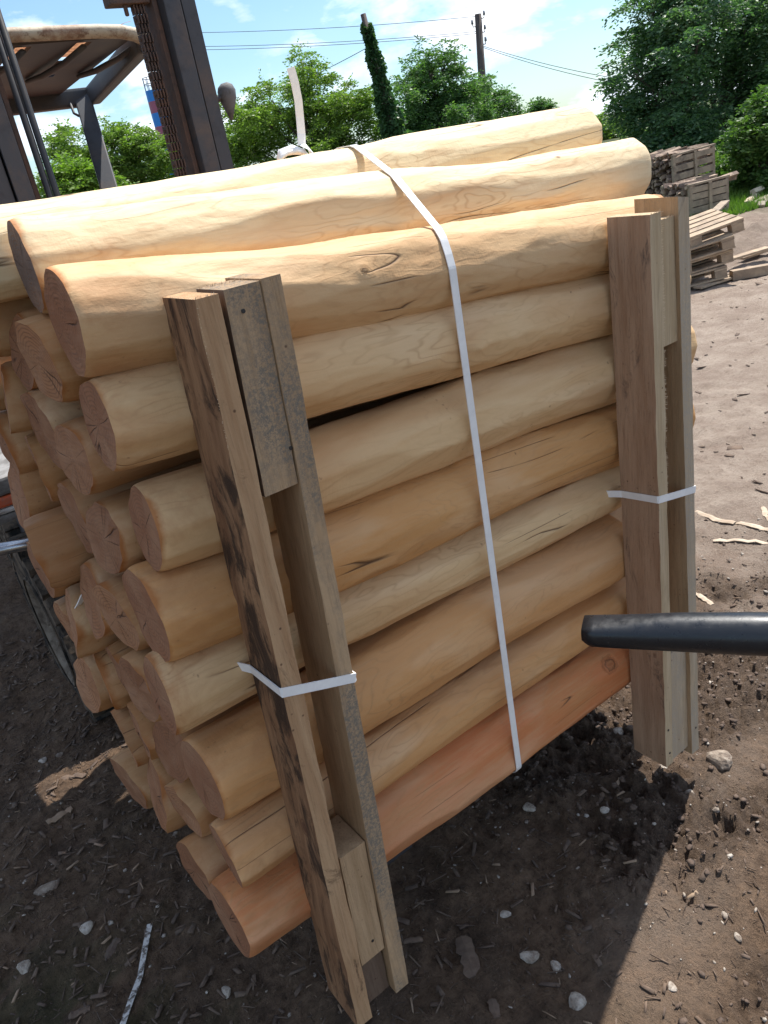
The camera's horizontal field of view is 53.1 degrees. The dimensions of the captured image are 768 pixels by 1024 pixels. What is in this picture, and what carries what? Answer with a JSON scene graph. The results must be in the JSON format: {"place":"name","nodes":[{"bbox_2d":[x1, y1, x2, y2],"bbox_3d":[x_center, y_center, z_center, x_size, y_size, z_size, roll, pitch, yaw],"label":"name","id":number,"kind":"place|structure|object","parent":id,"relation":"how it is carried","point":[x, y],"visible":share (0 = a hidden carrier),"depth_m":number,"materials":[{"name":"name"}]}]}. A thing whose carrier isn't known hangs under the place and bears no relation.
{"place":"outdoors","nodes":[
{"label":"outdoors","id":0,"kind":"place"},
{"bbox_2d":[0,0,735,190],"label":"sky","id":1,"kind":"structure","parent":0,"point":[560,33],"materials":[{"name":"blue"}]},
{"bbox_2d":[0,91,767,1023],"bbox_3d":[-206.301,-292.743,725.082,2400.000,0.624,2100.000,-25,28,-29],"label":"ground","id":2,"kind":"structure","parent":0,"point":[724,491],"depth_m":1.93,"materials":[{"name":"soil"}]},
{"bbox_2d":[16,960,30,974],"bbox_3d":[-0.869,1.099,1.855,0.033,0.024,0.037,-14,25,-8],"label":"stone","id":3,"kind":"object","parent":2,"relation":"on","point":[22,967],"visible":1,"depth_m":1.85,"materials":[{"name":"stone"}]},
{"bbox_2d":[33,880,59,895],"bbox_3d":[-0.902,1.009,2.056,0.067,0.023,0.038,-21,26,-21],"label":"stone","id":4,"kind":"object","parent":2,"relation":"on","point":[44,888],"visible":0.82,"depth_m":2.05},
{"bbox_2d":[46,806,72,824],"bbox_3d":[-0.973,0.909,2.305,0.077,0.014,0.032,-30,31,-36],"label":"bark piece","id":5,"kind":"object","parent":2,"relation":"on","point":[57,816],"visible":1,"depth_m":2.30,"materials":[{"name":"grey wood"}]},
{"bbox_2d":[61,772,86,779],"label":"bark piece","id":6,"kind":"object","parent":2,"relation":"on","point":[77,775],"visible":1,"depth_m":2.45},
{"bbox_2d":[68,1005,90,1019],"bbox_3d":[-0.687,1.129,1.736,0.050,0.009,0.019,-16,25,-11],"label":"bark piece","id":7,"kind":"object","parent":2,"relation":"on","point":[76,1013],"visible":1,"depth_m":1.73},
{"bbox_2d":[32,151,139,198],"bbox_3d":[-5.622,-5.461,15.069,1.870,3.092,1.768,-10,24,2],"label":"bush","id":8,"kind":"object","parent":2,"relation":"on","point":[72,175],"visible":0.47,"depth_m":14.39,"materials":[{"name":"green plant"}]},
{"bbox_2d":[79,920,92,934],"bbox_3d":[-0.742,1.038,1.920,0.034,0.015,0.037,-25,28,-29],"label":"stone","id":9,"kind":"object","parent":2,"relation":"on","point":[85,928],"visible":1,"depth_m":1.92,"materials":[{"name":"stone"}]},
{"bbox_2d":[39,115,180,184],"bbox_3d":[-7.614,-9.729,23.440,4.467,4.536,3.570,-9,24,5],"label":"leafy tree","id":10,"kind":"object","parent":2,"relation":"on","point":[137,149],"visible":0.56,"depth_m":22.04,"materials":[{"name":"green plant"}]},
{"bbox_2d":[104,938,120,959],"bbox_3d":[-0.656,1.056,1.860,0.027,0.014,0.050,-1,26,20],"label":"bark piece","id":11,"kind":"object","parent":2,"relation":"on","point":[112,947],"visible":1,"depth_m":1.86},
{"bbox_2d":[120,923,152,1023],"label":"strap scrap","id":12,"kind":"object","parent":2,"relation":"on","point":[139,976],"visible":1,"depth_m":1.78,"materials":[{"name":"plastic"}]},
{"bbox_2d":[131,879,142,908],"bbox_3d":[-0.641,0.993,1.999,0.015,0.023,0.091,-11,24,-1],"label":"bark piece","id":13,"kind":"object","parent":2,"relation":"on","point":[134,903],"visible":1,"depth_m":2.00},
{"bbox_2d":[142,76,170,174],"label":"factory chimney","id":14,"kind":"object","parent":2,"relation":"on","point":[153,108],"visible":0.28,"depth_m":102.46,"materials":[{"name":"blue"}]},
{"bbox_2d":[0,0,411,865],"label":"forklift","id":15,"kind":"object","parent":2,"relation":"on","point":[164,40],"visible":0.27,"depth_m":2.17,"materials":[{"name":"metal"}]},
{"bbox_2d":[110,747,152,808],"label":"log","id":16,"kind":"object","parent":15,"relation":"on","point":[131,775],"visible":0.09,"depth_m":1.78,"materials":[{"name":"brown wood"}]},
{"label":"log","id":17,"kind":"object","parent":16,"relation":"on","visible":0},
{"bbox_2d":[73,655,112,712],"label":"log","id":18,"kind":"object","parent":17,"relation":"on","point":[92,690],"visible":0.06,"depth_m":1.68,"materials":[{"name":"brown wood"}]},
{"bbox_2d":[53,596,73,641],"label":"log","id":19,"kind":"object","parent":18,"relation":"on","point":[59,606],"visible":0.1,"depth_m":1.63,"materials":[{"name":"brown wood"}]},
{"bbox_2d":[26,541,79,597],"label":"log","id":20,"kind":"object","parent":19,"relation":"on","point":[56,592],"visible":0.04,"depth_m":1.57,"materials":[{"name":"brown wood"}]},
{"bbox_2d":[8,464,60,527],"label":"log","id":21,"kind":"object","parent":20,"relation":"on","point":[30,497],"visible":0.1,"depth_m":1.49,"materials":[{"name":"brown wood"}]},
{"bbox_2d":[0,410,38,474],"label":"log","id":22,"kind":"object","parent":21,"relation":"on","point":[15,450],"visible":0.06,"depth_m":1.44,"materials":[{"name":"brown wood"}]},
{"bbox_2d":[0,356,11,410],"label":"log","id":23,"kind":"object","parent":22,"relation":"on","point":[2,397],"visible":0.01,"depth_m":1.39,"materials":[{"name":"brown wood"}]},
{"bbox_2d":[208,646,630,957],"bbox_3d":[0.154,0.555,1.698,1.123,0.186,0.184,-24,28,-30],"label":"log","id":24,"kind":"object","parent":15,"relation":"on","point":[457,775],"visible":0.49,"depth_m":1.59,"materials":[{"name":"brown wood"}]},
{"bbox_2d":[176,832,228,899],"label":"log","id":25,"kind":"object","parent":24,"relation":"on","point":[204,863],"visible":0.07,"depth_m":1.47,"materials":[{"name":"brown wood"}]},
{"bbox_2d":[164,779,217,836],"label":"log","id":26,"kind":"object","parent":25,"relation":"on","point":[194,813],"visible":0.06,"depth_m":1.43,"materials":[{"name":"brown wood"}]},
{"bbox_2d":[153,506,621,782],"bbox_3d":[0.172,0.199,1.759,1.437,0.142,0.160,-23,27,-30],"label":"log","id":27,"kind":"object","parent":26,"relation":"on","point":[168,747],"visible":0.06,"depth_m":1.41,"materials":[{"name":"brown wood"}]},
{"bbox_2d":[119,647,161,721],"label":"log","id":28,"kind":"object","parent":27,"relation":"on","point":[132,674],"visible":0.06,"depth_m":1.32,"materials":[{"name":"brown wood"}]},
{"bbox_2d":[91,573,149,650],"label":"log","id":29,"kind":"object","parent":28,"relation":"on","point":[110,596],"visible":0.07,"depth_m":1.26,"materials":[{"name":"brown wood"}]},
{"bbox_2d":[86,488,145,573],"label":"log","id":30,"kind":"object","parent":29,"relation":"on","point":[115,546],"visible":0.1,"depth_m":1.21,"materials":[{"name":"brown wood"}]},
{"bbox_2d":[54,389,413,494],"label":"log","id":31,"kind":"object","parent":30,"relation":"on","point":[86,470],"visible":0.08,"depth_m":1.17,"materials":[{"name":"brown wood"}]},
{"bbox_2d":[15,194,662,401],"bbox_3d":[0.069,-0.445,1.480,1.450,0.147,0.133,-23,27,-30],"label":"log","id":32,"kind":"object","parent":31,"relation":"on","point":[57,378],"visible":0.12,"depth_m":1.09,"materials":[{"name":"brown wood"}]},
{"bbox_2d":[7,138,651,313],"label":"log","id":33,"kind":"object","parent":32,"relation":"on","point":[288,213],"visible":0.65,"depth_m":1.25,"materials":[{"name":"brown wood"}]},
{"bbox_2d":[209,577,626,887],"bbox_3d":[0.224,0.373,1.680,1.292,0.133,0.135,-25,28,-29],"label":"log","id":34,"kind":"object","parent":24,"relation":"on","point":[254,842],"visible":0.49,"depth_m":1.55,"materials":[{"name":"brown wood"}]},
{"bbox_2d":[180,514,624,819],"bbox_3d":[0.112,0.262,1.579,1.085,0.185,0.178,-24,28,-30],"label":"log","id":35,"kind":"object","parent":34,"relation":"on","point":[403,664],"visible":0.69,"depth_m":1.48,"materials":[{"name":"brown wood"}]},
{"bbox_2d":[143,466,621,735],"bbox_3d":[0.165,0.074,1.562,1.328,0.140,0.146,-23,27,-31],"label":"log","id":36,"kind":"object","parent":35,"relation":"on","point":[189,692],"visible":0.58,"depth_m":1.41,"materials":[{"name":"brown wood"}]},
{"bbox_2d":[122,403,695,661],"bbox_3d":[0.162,-0.035,1.505,1.309,0.170,0.167,-21,26,-31],"label":"log","id":37,"kind":"object","parent":36,"relation":"on","point":[183,611],"visible":0.6,"depth_m":1.34,"materials":[{"name":"brown wood"}]},
{"bbox_2d":[128,326,696,570],"bbox_3d":[0.149,-0.181,1.452,1.270,0.163,0.166,-22,26,-31],"label":"log","id":38,"kind":"object","parent":37,"relation":"on","point":[361,455],"visible":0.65,"depth_m":1.32,"materials":[{"name":"brown wood"}]},
{"bbox_2d":[79,274,690,470],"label":"log","id":39,"kind":"object","parent":38,"relation":"on","point":[134,418],"visible":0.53,"depth_m":1.23,"materials":[{"name":"brown wood"}]},
{"bbox_2d":[44,194,660,377],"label":"log","id":40,"kind":"object","parent":39,"relation":"on","point":[108,317],"visible":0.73,"depth_m":1.16,"materials":[{"name":"brown wood"}]},
{"bbox_2d":[277,66,521,772],"bbox_3d":[-0.110,-0.180,1.842,0.090,1.533,1.065,-25,28,-29],"label":"strapping band","id":41,"kind":"object","parent":40,"relation":"attached to","point":[284,152],"visible":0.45,"depth_m":1.42,"materials":[{"name":"plastic"}]},
{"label":"log","id":42,"kind":"object","parent":15,"relation":"on","visible":0},
{"bbox_2d":[147,758,186,832],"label":"log","id":43,"kind":"object","parent":42,"relation":"on","point":[169,817],"visible":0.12,"depth_m":1.53,"materials":[{"name":"brown wood"}]},
{"bbox_2d":[126,700,158,759],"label":"log","id":44,"kind":"object","parent":43,"relation":"on","point":[143,725],"visible":0.07,"depth_m":1.46,"materials":[{"name":"brown wood"}]},
{"bbox_2d":[105,640,140,711],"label":"log","id":45,"kind":"object","parent":44,"relation":"on","point":[116,651],"visible":0.04,"depth_m":1.43,"materials":[{"name":"brown wood"}]},
{"bbox_2d":[80,557,124,638],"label":"log","id":46,"kind":"object","parent":45,"relation":"on","point":[93,573],"visible":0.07,"depth_m":1.37,"materials":[{"name":"brown wood"}]},
{"bbox_2d":[57,378,455,552],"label":"log","id":47,"kind":"object","parent":46,"relation":"on","point":[76,504],"visible":0.06,"depth_m":1.34,"materials":[{"name":"brown wood"}]},
{"bbox_2d":[20,389,83,468],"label":"log","id":48,"kind":"object","parent":47,"relation":"on","point":[47,415],"visible":0.08,"depth_m":1.22,"materials":[{"name":"brown wood"}]},
{"bbox_2d":[9,308,44,390],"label":"log","id":49,"kind":"object","parent":48,"relation":"on","point":[22,371],"visible":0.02,"depth_m":1.23,"materials":[{"name":"brown wood"}]},
{"bbox_2d":[0,105,602,302],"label":"log","id":50,"kind":"object","parent":49,"relation":"on","point":[527,134],"visible":0.48,"depth_m":1.45,"materials":[{"name":"brown wood"}]},
{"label":"log","id":51,"kind":"object","parent":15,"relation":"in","visible":0},
{"bbox_2d":[110,707,149,766],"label":"log","id":52,"kind":"object","parent":51,"relation":"on","point":[125,724],"visible":0.1,"depth_m":1.57,"materials":[{"name":"brown wood"}]},
{"bbox_2d":[93,649,130,709],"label":"log","id":53,"kind":"object","parent":52,"relation":"on","point":[119,696],"visible":0.14,"depth_m":1.52,"materials":[{"name":"brown wood"}]},
{"bbox_2d":[65,582,119,658],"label":"log","id":54,"kind":"object","parent":53,"relation":"on","point":[87,642],"visible":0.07,"depth_m":1.47,"materials":[{"name":"brown wood"}]},
{"bbox_2d":[23,506,93,588],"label":"log","id":55,"kind":"object","parent":54,"relation":"on","point":[61,554],"visible":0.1,"depth_m":1.39,"materials":[{"name":"brown wood"}]},
{"bbox_2d":[24,432,67,501],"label":"log","id":56,"kind":"object","parent":55,"relation":"on","point":[52,474],"visible":0.06,"depth_m":1.35,"materials":[{"name":"brown wood"}]},
{"bbox_2d":[0,361,32,433],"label":"log","id":57,"kind":"object","parent":56,"relation":"on","point":[14,388],"visible":0.09,"depth_m":1.30,"materials":[{"name":"brown wood"}]},
{"bbox_2d":[0,297,35,356],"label":"log","id":58,"kind":"object","parent":57,"relation":"on","point":[9,310],"depth_m":1.26,"materials":[{"name":"brown wood"}]},
{"bbox_2d":[221,986,230,998],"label":"stone","id":59,"kind":"object","parent":2,"relation":"on","point":[226,991],"visible":1,"depth_m":1.72,"materials":[{"name":"stone"}]},
{"bbox_2d":[162,273,407,1023],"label":"wooden stake","id":60,"kind":"object","parent":2,"relation":"on","point":[232,340],"visible":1,"depth_m":1.13,"materials":[{"name":"brown wood"}]},
{"bbox_2d":[237,662,356,697],"bbox_3d":[-0.153,0.247,1.225,0.150,0.060,0.164,-25,28,-29],"label":"stake band","id":61,"kind":"object","parent":60,"relation":"attached to","point":[314,685],"visible":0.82,"depth_m":1.17,"materials":[{"name":"plastic"}]},
{"bbox_2d":[217,37,405,168],"bbox_3d":[-2.439,-10.753,22.454,6.464,5.401,4.271,-12,24,-2],"label":"acacia tree","id":62,"kind":"object","parent":2,"relation":"on","point":[248,140],"visible":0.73,"depth_m":21.73,"materials":[{"name":"green plant"}]},
{"bbox_2d":[0,545,763,1023],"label":"wood slivers","id":63,"kind":"object","parent":2,"relation":"on","point":[280,939],"visible":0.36,"depth_m":1.85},
{"bbox_2d":[0,539,767,1023],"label":"wood chips","id":64,"kind":"object","parent":2,"relation":"on","point":[298,989],"visible":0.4,"depth_m":1.90,"materials":[{"name":"brown wood"}]},
{"bbox_2d":[0,608,767,1023],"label":"root fibres","id":65,"kind":"object","parent":2,"relation":"on","point":[216,916],"visible":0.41,"depth_m":1.90,"materials":[{"name":"brown plant"}]},
{"bbox_2d":[360,13,414,139],"bbox_3d":[0.408,-10.259,20.661,1.923,5.537,1.950,-7,25,9],"label":"ivy pole","id":66,"kind":"object","parent":2,"relation":"on","point":[388,111],"visible":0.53,"depth_m":20.09,"materials":[{"name":"plant"}]},
{"bbox_2d":[403,936,422,944],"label":"bark piece","id":67,"kind":"object","parent":2,"relation":"on","point":[413,940],"visible":1,"depth_m":1.74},
{"bbox_2d":[389,35,498,132],"bbox_3d":[1.988,-13.566,26.728,4.160,5.405,4.918,-1,26,20],"label":"dark tree","id":68,"kind":"object","parent":2,"relation":"on","point":[428,79],"visible":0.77,"depth_m":25.71,"materials":[{"name":"green plant"}]},
{"bbox_2d":[455,936,479,978],"bbox_3d":[0.182,0.972,1.687,0.043,0.018,0.097,-14,24,-6],"label":"bark piece","id":69,"kind":"object","parent":2,"relation":"on","point":[469,960],"visible":1,"depth_m":1.68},
{"bbox_2d":[471,10,486,81],"bbox_3d":[4.345,-17.711,33.318,0.802,6.781,0.418,0,26,22],"label":"utility pole","id":70,"kind":"object","parent":2,"relation":"on","point":[479,43],"visible":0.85,"depth_m":32.31,"materials":[{"name":"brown wood"}]},
{"bbox_2d":[202,16,474,32],"bbox_3d":[-9.605,-21.326,33.215,26.595,4.890,0.020,-6,25,10],"label":"overhead wire","id":71,"kind":"object","parent":70,"relation":"attached to","point":[336,27],"visible":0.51,"depth_m":32.67,"materials":[{"name":"grey"}]},
{"bbox_2d":[206,31,475,46],"bbox_3d":[-9.614,-20.833,33.393,26.731,4.940,0.020,-6,25,10],"label":"overhead wire","id":72,"kind":"object","parent":70,"relation":"attached to","point":[341,41],"visible":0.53,"depth_m":32.90,"materials":[{"name":"grey"}]},
{"bbox_2d":[206,33,475,49],"bbox_3d":[-9.626,-20.703,33.433,26.790,4.824,0.020,-6,25,9],"label":"overhead wire","id":73,"kind":"object","parent":70,"relation":"attached to","point":[335,44],"visible":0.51,"depth_m":32.96,"materials":[{"name":"grey"}]},
{"bbox_2d":[487,998,500,1018],"bbox_3d":[0.227,1.020,1.581,0.023,0.011,0.037,-12,24,-2],"label":"bark piece","id":74,"kind":"object","parent":2,"relation":"on","point":[494,1008],"visible":1,"depth_m":1.58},
{"bbox_2d":[470,71,532,120],"bbox_3d":[4.515,-14.800,29.867,2.807,4.158,2.874,-25,28,-29],"label":"leafy tree","id":75,"kind":"object","parent":2,"relation":"on","point":[502,98],"visible":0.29,"depth_m":29.41,"materials":[{"name":"green plant"}]},
{"bbox_2d":[522,802,535,811],"bbox_3d":[0.380,0.777,2.020,0.028,0.023,0.034,-25,28,-29],"label":"stone","id":76,"kind":"object","parent":2,"relation":"on","point":[528,807],"visible":1,"depth_m":2.01,"materials":[{"name":"stone"}]},
{"bbox_2d":[520,951,539,963],"bbox_3d":[0.315,0.962,1.663,0.043,0.020,0.027,-7,25,8],"label":"stone","id":77,"kind":"object","parent":2,"relation":"on","point":[530,957],"visible":1,"depth_m":1.66,"materials":[{"name":"stone"}]},
{"bbox_2d":[522,96,558,113],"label":"leafy tree","id":78,"kind":"object","parent":2,"relation":"on","point":[541,104],"visible":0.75,"depth_m":60.62,"materials":[{"name":"green plant"}]},
{"bbox_2d":[550,960,560,973],"bbox_3d":[0.366,0.972,1.647,0.024,0.013,0.027,-25,28,-29],"label":"stone","id":79,"kind":"object","parent":2,"relation":"on","point":[556,965],"visible":1,"depth_m":1.64,"materials":[{"name":"stone"}]},
{"bbox_2d":[569,991,586,1010],"bbox_3d":[0.390,0.995,1.564,0.042,0.027,0.035,-25,28,-29],"label":"stone","id":80,"kind":"object","parent":2,"relation":"on","point":[577,1001],"visible":1,"depth_m":1.55,"materials":[{"name":"stone"}]},
{"bbox_2d":[469,519,767,1023],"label":"mud crumbs","id":81,"kind":"object","parent":2,"relation":"on","point":[690,862],"visible":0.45,"depth_m":1.99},
{"bbox_2d":[595,108,642,139],"bbox_3d":[11.931,-19.409,39.817,3.128,2.936,3.161,-25,28,-29],"label":"leafy tree","id":82,"kind":"object","parent":2,"relation":"on","point":[606,135],"visible":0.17,"depth_m":39.54,"materials":[{"name":"green plant"}]},
{"bbox_2d":[607,197,698,767],"bbox_3d":[0.617,0.022,1.713,0.144,1.355,0.100,-25,28,-29],"label":"wooden stake","id":83,"kind":"object","parent":2,"relation":"on","point":[649,256],"visible":0.98,"depth_m":1.60,"materials":[{"name":"beige wood"}]},
{"bbox_2d":[607,485,695,503],"bbox_3d":[0.573,-0.052,1.694,0.156,0.042,0.154,-25,28,-29],"label":"stake band","id":84,"kind":"object","parent":83,"relation":"attached to","point":[657,499],"visible":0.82,"depth_m":1.64,"materials":[{"name":"plastic"}]},
{"bbox_2d":[589,0,757,152],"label":"tree","id":85,"kind":"object","parent":2,"relation":"on","point":[674,32],"visible":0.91,"depth_m":16.97,"materials":[{"name":"green plant"}]},
{"bbox_2d":[661,174,729,216],"bbox_3d":[4.687,-4.708,11.570,0.702,0.530,0.694,-18,25,-11],"label":"firewood crate","id":86,"kind":"object","parent":2,"relation":"on","point":[711,192],"visible":0.68,"depth_m":11.26,"materials":[{"name":"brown wood"}]},
{"bbox_2d":[696,592,713,604],"bbox_3d":[1.145,0.309,2.760,0.023,0.013,0.092,-18,25,-16],"label":"bark piece","id":87,"kind":"object","parent":2,"relation":"on","point":[704,598],"visible":0.86,"depth_m":2.75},
{"bbox_2d":[690,260,727,287],"bbox_3d":[2.808,-2.307,7.613,0.900,0.115,0.700,-14,24,8],"label":"pallet","id":88,"kind":"object","parent":2,"relation":"on","point":[718,273],"visible":0.23,"depth_m":7.28,"materials":[{"name":"brown wood"}]},
{"bbox_2d":[690,245,733,273],"bbox_3d":[2.836,-2.429,7.564,0.900,0.115,0.700,-16,24,5],"label":"pallet","id":89,"kind":"object","parent":88,"relation":"on","point":[724,257],"visible":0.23,"depth_m":7.25,"materials":[{"name":"brown wood"}]},
{"bbox_2d":[690,230,735,261],"bbox_3d":[2.839,-2.542,7.499,0.900,0.115,0.700,-15,25,12],"label":"pallet","id":90,"kind":"object","parent":89,"relation":"on","point":[725,243],"visible":0.25,"depth_m":7.16,"materials":[{"name":"brown wood"}]},
{"bbox_2d":[689,209,744,247],"bbox_3d":[2.889,-2.677,7.461,0.900,0.115,0.700,-19,27,7],"label":"pallet","id":91,"kind":"object","parent":90,"relation":"on","point":[706,222],"visible":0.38,"depth_m":7.21,"materials":[{"name":"brown wood"}]},
{"bbox_2d":[693,275,731,288],"bbox_3d":[3.172,-2.197,7.336,0.507,0.022,0.100,-21,26,-22],"label":"loose board","id":92,"kind":"object","parent":2,"relation":"on","point":[705,285],"visible":0.82,"depth_m":7.27,"materials":[{"name":"brown wood"}]},
{"bbox_2d":[695,510,736,523],"bbox_3d":[1.406,0.024,3.265,0.036,0.020,0.182,-25,28,-29],"label":"bark piece","id":93,"kind":"object","parent":2,"relation":"on","point":[711,517],"visible":0.98,"depth_m":3.26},
{"bbox_2d":[700,147,731,184],"bbox_3d":[6.163,-6.141,14.103,1.539,1.063,1.116,-15,25,-10],"label":"bush","id":94,"kind":"object","parent":2,"relation":"on","point":[717,157],"visible":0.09,"depth_m":13.74,"materials":[{"name":"green plant"}]},
{"bbox_2d":[706,750,731,769],"bbox_3d":[0.907,0.665,2.075,0.062,0.048,0.069,-25,28,-29],"label":"stone","id":95,"kind":"object","parent":2,"relation":"on","point":[720,759],"visible":0.99,"depth_m":2.06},
{"bbox_2d":[713,200,729,210],"bbox_3d":[3.864,-3.513,9.019,0.100,0.024,1.634,5,30,32],"label":"loose board","id":96,"kind":"object","parent":2,"relation":"on","point":[720,205],"visible":0.46,"depth_m":9.35,"materials":[{"name":"brown wood"}]},
{"bbox_2d":[683,0,767,155],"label":"tree","id":97,"kind":"object","parent":2,"relation":"on","point":[745,72],"visible":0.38,"depth_m":17.45,"materials":[{"name":"green plant"}]},
{"bbox_2d":[689,153,767,216],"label":"grass","id":98,"kind":"structure","parent":2,"relation":"on","point":[737,199],"depth_m":11.79,"materials":[{"name":"green plant"}]},
{"bbox_2d":[694,274,767,587],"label":"road litter","id":99,"kind":"object","parent":2,"relation":"on","point":[738,446],"visible":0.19,"depth_m":3.97,"materials":[{"name":"brown plant"}]},
{"bbox_2d":[709,84,767,192],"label":"bush","id":100,"kind":"object","parent":2,"relation":"on","point":[746,142],"visible":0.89,"depth_m":12.53,"materials":[{"name":"green plant"}]},
{"bbox_2d":[713,538,767,544],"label":"bark piece","id":101,"kind":"object","parent":2,"relation":"on","point":[740,540],"visible":1,"depth_m":3.08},
{"bbox_2d":[729,263,767,280],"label":"timber beam","id":102,"kind":"structure","parent":2,"relation":"on","point":[748,272],"depth_m":7.32,"materials":[{"name":"brown wood"}]},
{"bbox_2d":[735,521,767,531],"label":"bark piece","id":103,"kind":"object","parent":2,"relation":"on","point":[751,525],"visible":1,"depth_m":3.14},
{"bbox_2d":[738,250,767,259],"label":"loose board","id":104,"kind":"object","parent":2,"relation":"on","point":[747,257],"visible":0.59,"depth_m":7.95,"materials":[{"name":"brown wood"}]},
{"bbox_2d":[733,246,767,259],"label":"loose board","id":105,"kind":"object","parent":104,"relation":"on","point":[751,252],"visible":0.55,"depth_m":7.80,"materials":[{"name":"brown wood"}]},
{"bbox_3d":[4.731,-5.177,12.907,1.032,0.251,1.044,-19,25,-17],"label":"firewood crate","id":106,"kind":"object","parent":2,"relation":"on","visible":0},
{"bbox_2d":[670,143,715,182],"bbox_3d":[4.739,-5.580,12.661,0.902,0.650,1.044,-22,27,-18],"label":"firewood crate","id":107,"kind":"object","parent":106,"relation":"on","point":[696,171],"visible":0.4,"depth_m":12.18,"materials":[{"name":"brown wood"}]},
{"bbox_2d":[0,502,767,1022],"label":"gravel","id":108,"kind":"structure","parent":0,"point":[110,922],"depth_m":1.94,"materials":[{"name":"stone"}]},
{"bbox_2d":[581,612,767,655],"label":"black pipe","id":109,"kind":"object","parent":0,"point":[737,633],"visible":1,"depth_m":1.29,"materials":[{"name":"metal"}]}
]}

